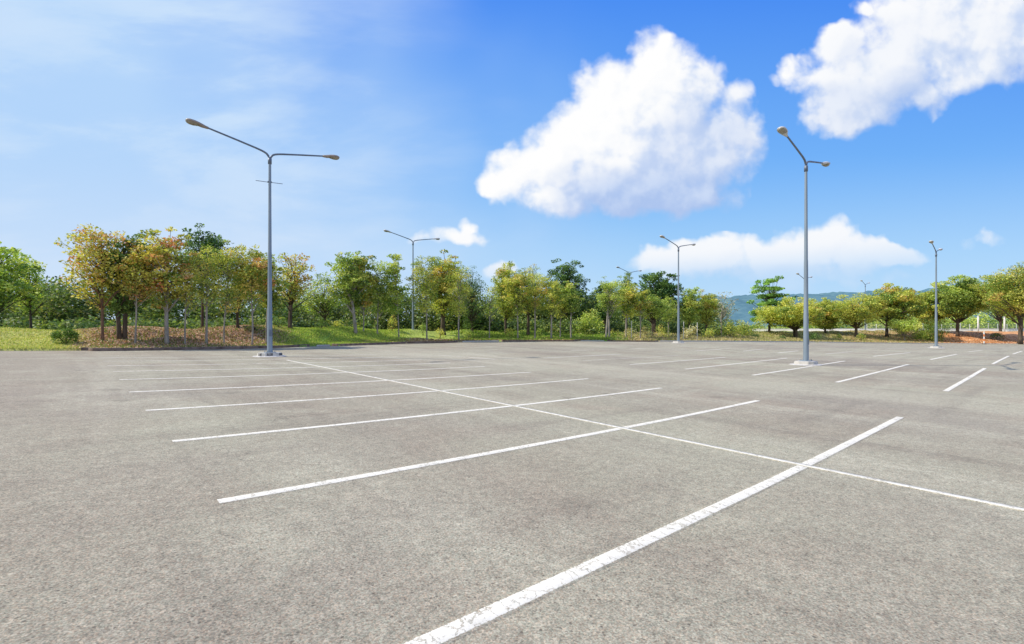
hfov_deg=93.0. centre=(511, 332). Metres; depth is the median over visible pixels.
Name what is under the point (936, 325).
street lamp
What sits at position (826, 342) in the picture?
kerb
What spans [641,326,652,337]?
scrub
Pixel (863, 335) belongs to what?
bush
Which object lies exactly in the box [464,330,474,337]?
round bush
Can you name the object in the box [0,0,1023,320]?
sky
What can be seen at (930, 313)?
spreading tree
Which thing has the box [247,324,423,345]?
grass
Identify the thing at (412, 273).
street lamp
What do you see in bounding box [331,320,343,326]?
round bush
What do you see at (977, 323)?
white post
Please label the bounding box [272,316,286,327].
round bush
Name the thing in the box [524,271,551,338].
young tree
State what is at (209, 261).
young tree
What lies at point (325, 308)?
broadleaf tree
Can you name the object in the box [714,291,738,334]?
bare tree
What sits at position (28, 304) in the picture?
broadleaf tree
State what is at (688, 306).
broadleaf tree
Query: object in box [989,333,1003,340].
bush
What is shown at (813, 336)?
bush
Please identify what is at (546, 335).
grass
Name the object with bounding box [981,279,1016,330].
broadleaf tree
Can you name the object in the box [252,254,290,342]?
young tree
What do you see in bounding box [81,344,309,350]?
kerb
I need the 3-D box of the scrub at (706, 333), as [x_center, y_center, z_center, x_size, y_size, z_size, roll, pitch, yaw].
[24.056,0.099,60.124,2.167,1.706,2.304,0,0,-13]
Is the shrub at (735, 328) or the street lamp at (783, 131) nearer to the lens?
the street lamp at (783, 131)
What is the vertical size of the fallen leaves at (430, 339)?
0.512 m
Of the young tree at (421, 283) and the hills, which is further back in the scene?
the hills
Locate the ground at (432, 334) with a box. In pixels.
[0,327,1023,350]
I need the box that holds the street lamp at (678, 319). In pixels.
[660,235,695,342]
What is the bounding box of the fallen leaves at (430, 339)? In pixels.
[352,336,602,342]
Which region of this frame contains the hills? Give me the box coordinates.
[0,288,1006,330]
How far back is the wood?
50.56 m
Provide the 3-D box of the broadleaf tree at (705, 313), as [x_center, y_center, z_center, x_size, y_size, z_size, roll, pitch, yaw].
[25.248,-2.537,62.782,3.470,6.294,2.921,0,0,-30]
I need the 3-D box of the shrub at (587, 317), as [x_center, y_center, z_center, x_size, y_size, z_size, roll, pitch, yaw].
[8.616,-1.411,55.979,4.057,3.324,3.344,0,0,0]
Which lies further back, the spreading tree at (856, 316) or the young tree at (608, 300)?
the spreading tree at (856, 316)
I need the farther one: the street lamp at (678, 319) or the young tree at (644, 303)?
the young tree at (644, 303)
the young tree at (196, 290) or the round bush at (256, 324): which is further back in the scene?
the round bush at (256, 324)
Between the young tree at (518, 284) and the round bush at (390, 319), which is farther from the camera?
the young tree at (518, 284)
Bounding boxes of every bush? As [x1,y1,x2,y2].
[48,327,81,343]
[75,320,98,328]
[134,318,148,325]
[246,320,263,331]
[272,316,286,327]
[314,320,329,328]
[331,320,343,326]
[388,315,396,330]
[418,324,425,335]
[435,327,444,337]
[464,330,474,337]
[536,327,543,335]
[809,331,822,339]
[833,333,841,339]
[855,333,866,340]
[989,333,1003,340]
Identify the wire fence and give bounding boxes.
[869,323,1016,330]
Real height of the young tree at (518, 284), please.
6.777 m
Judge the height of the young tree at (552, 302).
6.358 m
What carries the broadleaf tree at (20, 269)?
on the ground at (432, 334)
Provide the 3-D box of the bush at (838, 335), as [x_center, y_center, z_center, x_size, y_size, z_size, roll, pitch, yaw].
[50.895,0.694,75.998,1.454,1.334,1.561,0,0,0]
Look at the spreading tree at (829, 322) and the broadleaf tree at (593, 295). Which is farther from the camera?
the spreading tree at (829, 322)
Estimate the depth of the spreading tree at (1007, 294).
77.56 m
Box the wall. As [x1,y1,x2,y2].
[756,328,1023,331]
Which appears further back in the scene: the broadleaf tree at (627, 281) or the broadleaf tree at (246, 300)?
the broadleaf tree at (627, 281)
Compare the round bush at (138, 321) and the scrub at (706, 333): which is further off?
the scrub at (706, 333)
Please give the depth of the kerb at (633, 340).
46.93 m
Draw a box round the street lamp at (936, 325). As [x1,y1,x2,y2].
[929,240,942,347]
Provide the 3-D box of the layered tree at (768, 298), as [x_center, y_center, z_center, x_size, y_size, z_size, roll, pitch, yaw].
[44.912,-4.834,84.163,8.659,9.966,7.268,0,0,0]
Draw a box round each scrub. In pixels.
[610,329,616,336]
[624,328,636,337]
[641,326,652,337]
[654,325,671,336]
[681,324,698,337]
[699,327,716,337]
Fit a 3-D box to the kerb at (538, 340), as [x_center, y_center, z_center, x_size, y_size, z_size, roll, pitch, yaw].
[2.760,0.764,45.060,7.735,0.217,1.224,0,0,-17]
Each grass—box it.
[0,327,108,348]
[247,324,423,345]
[438,328,638,340]
[603,330,949,342]
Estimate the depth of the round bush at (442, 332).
44.44 m
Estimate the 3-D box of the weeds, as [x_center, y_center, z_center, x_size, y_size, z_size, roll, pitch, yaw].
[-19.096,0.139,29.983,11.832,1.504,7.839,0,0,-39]
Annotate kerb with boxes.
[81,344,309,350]
[332,340,459,345]
[462,340,498,341]
[501,340,577,341]
[607,340,657,341]
[660,340,1015,343]
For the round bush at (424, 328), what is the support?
on the ground at (432, 334)
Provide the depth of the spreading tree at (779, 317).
76.39 m
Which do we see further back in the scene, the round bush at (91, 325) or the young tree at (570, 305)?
the young tree at (570, 305)
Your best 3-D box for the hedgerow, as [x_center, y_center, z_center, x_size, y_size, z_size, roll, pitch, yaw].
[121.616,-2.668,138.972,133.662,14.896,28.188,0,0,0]
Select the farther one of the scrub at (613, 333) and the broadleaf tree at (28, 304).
the scrub at (613, 333)
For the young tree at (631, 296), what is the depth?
51.54 m
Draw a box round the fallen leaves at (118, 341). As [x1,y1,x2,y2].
[58,325,298,347]
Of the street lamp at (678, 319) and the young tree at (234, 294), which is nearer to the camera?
the young tree at (234, 294)
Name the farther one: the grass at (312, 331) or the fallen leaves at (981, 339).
the fallen leaves at (981, 339)
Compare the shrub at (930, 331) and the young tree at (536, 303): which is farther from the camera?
the shrub at (930, 331)
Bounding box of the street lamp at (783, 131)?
[777,126,829,365]
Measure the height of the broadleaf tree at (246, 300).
6.034 m
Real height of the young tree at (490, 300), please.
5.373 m
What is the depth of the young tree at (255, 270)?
30.00 m
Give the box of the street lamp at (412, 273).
[384,230,439,329]
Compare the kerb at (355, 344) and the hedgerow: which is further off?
the hedgerow
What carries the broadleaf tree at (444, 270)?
on the ground at (432, 334)
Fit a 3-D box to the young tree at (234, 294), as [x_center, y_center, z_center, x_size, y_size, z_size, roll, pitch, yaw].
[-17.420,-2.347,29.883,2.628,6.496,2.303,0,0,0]
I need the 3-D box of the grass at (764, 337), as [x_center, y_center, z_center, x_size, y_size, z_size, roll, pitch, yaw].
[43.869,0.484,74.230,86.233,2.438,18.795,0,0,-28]
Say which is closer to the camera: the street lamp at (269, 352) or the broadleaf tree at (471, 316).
the street lamp at (269, 352)
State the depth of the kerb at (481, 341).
43.87 m
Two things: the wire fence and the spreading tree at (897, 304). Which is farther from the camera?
the wire fence
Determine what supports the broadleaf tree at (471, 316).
on the ground at (432, 334)
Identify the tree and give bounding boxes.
[0,241,45,311]
[12,257,60,328]
[51,223,137,339]
[89,233,157,339]
[106,244,164,342]
[127,226,201,343]
[169,256,209,343]
[176,223,236,327]
[184,244,233,342]
[209,240,250,343]
[215,243,266,327]
[231,248,277,344]
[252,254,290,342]
[275,252,318,328]
[297,271,343,326]
[324,251,370,333]
[344,255,383,330]
[365,260,399,333]
[384,253,409,336]
[405,255,441,339]
[420,249,467,334]
[443,261,475,339]
[460,265,486,331]
[479,285,505,337]
[487,261,524,333]
[500,271,531,337]
[515,264,545,335]
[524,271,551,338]
[536,275,569,337]
[541,258,590,321]
[555,286,569,336]
[561,281,585,337]
[580,287,600,321]
[593,276,627,336]
[594,283,616,333]
[613,285,641,337]
[617,271,638,328]
[631,289,653,337]
[633,271,683,332]
[643,293,670,336]
[660,295,676,331]
[674,287,703,335]
[696,289,721,330]
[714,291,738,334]
[746,275,797,332]
[754,296,825,337]
[809,297,843,333]
[827,292,886,337]
[868,282,928,336]
[885,318,922,340]
[908,291,949,328]
[923,274,993,336]
[966,261,1023,343]
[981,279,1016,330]
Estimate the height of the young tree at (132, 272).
5.839 m
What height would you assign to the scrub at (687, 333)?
1.704 m
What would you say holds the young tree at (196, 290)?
on the ground at (432, 334)
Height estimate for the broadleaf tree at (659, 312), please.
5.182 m
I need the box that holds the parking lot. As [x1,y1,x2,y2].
[0,341,1023,643]
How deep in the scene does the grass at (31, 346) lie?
25.52 m
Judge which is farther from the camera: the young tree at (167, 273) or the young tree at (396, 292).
the young tree at (396, 292)
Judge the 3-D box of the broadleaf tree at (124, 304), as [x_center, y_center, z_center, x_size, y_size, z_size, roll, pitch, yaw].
[-22.086,-2.596,27.970,3.520,6.336,3.059,0,0,0]
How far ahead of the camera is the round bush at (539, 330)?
49.88 m
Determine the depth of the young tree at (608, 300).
50.27 m
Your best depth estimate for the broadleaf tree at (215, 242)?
33.20 m
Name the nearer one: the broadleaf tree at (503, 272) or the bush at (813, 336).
the broadleaf tree at (503, 272)
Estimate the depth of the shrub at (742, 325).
71.81 m
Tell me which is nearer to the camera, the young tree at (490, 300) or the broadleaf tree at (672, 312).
the young tree at (490, 300)
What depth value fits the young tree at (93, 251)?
26.59 m
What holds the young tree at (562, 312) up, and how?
on the ground at (432, 334)
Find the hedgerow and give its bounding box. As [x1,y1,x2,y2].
[720,309,1023,330]
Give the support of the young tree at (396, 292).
on the ground at (432, 334)
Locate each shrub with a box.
[572,308,603,332]
[716,318,742,336]
[736,314,766,335]
[911,317,951,340]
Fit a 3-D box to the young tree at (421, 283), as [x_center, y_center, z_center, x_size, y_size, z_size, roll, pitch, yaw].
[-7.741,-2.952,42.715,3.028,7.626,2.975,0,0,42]
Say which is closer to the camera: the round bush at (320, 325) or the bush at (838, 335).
the round bush at (320, 325)
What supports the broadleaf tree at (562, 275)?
on the ground at (432, 334)
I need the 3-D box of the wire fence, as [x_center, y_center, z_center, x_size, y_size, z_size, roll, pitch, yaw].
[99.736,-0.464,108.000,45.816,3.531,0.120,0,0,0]
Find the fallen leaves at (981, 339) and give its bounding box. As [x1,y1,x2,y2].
[843,332,1023,343]
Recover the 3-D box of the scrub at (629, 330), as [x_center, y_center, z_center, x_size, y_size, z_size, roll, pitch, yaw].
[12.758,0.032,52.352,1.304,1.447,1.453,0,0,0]
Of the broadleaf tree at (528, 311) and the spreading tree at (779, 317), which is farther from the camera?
the spreading tree at (779, 317)
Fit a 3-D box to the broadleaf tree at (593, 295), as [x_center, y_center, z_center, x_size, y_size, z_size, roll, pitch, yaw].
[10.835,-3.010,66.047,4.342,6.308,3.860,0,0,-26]
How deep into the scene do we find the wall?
114.20 m
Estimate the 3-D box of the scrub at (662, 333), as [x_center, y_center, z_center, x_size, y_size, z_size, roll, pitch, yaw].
[17.411,-0.198,55.918,1.820,1.802,1.926,0,0,0]
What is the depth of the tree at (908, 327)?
79.53 m
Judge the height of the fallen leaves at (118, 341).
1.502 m
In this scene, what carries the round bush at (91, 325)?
on the ground at (432, 334)
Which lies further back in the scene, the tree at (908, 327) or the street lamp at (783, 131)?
the tree at (908, 327)
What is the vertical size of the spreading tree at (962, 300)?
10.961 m
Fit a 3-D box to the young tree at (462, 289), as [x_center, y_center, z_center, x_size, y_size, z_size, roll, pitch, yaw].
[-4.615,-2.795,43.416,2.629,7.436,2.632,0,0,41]
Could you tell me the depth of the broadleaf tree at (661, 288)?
62.94 m
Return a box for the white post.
[977,316,978,330]
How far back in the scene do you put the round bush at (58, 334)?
25.43 m
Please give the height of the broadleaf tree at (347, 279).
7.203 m
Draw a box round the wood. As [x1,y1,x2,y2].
[0,275,733,335]
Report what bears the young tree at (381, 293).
on the ground at (432, 334)
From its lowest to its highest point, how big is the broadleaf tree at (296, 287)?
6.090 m
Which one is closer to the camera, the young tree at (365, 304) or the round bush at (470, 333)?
the young tree at (365, 304)
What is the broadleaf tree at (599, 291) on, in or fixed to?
on the ground at (432, 334)
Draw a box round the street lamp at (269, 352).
[185,118,339,356]
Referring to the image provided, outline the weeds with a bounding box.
[78,325,285,347]

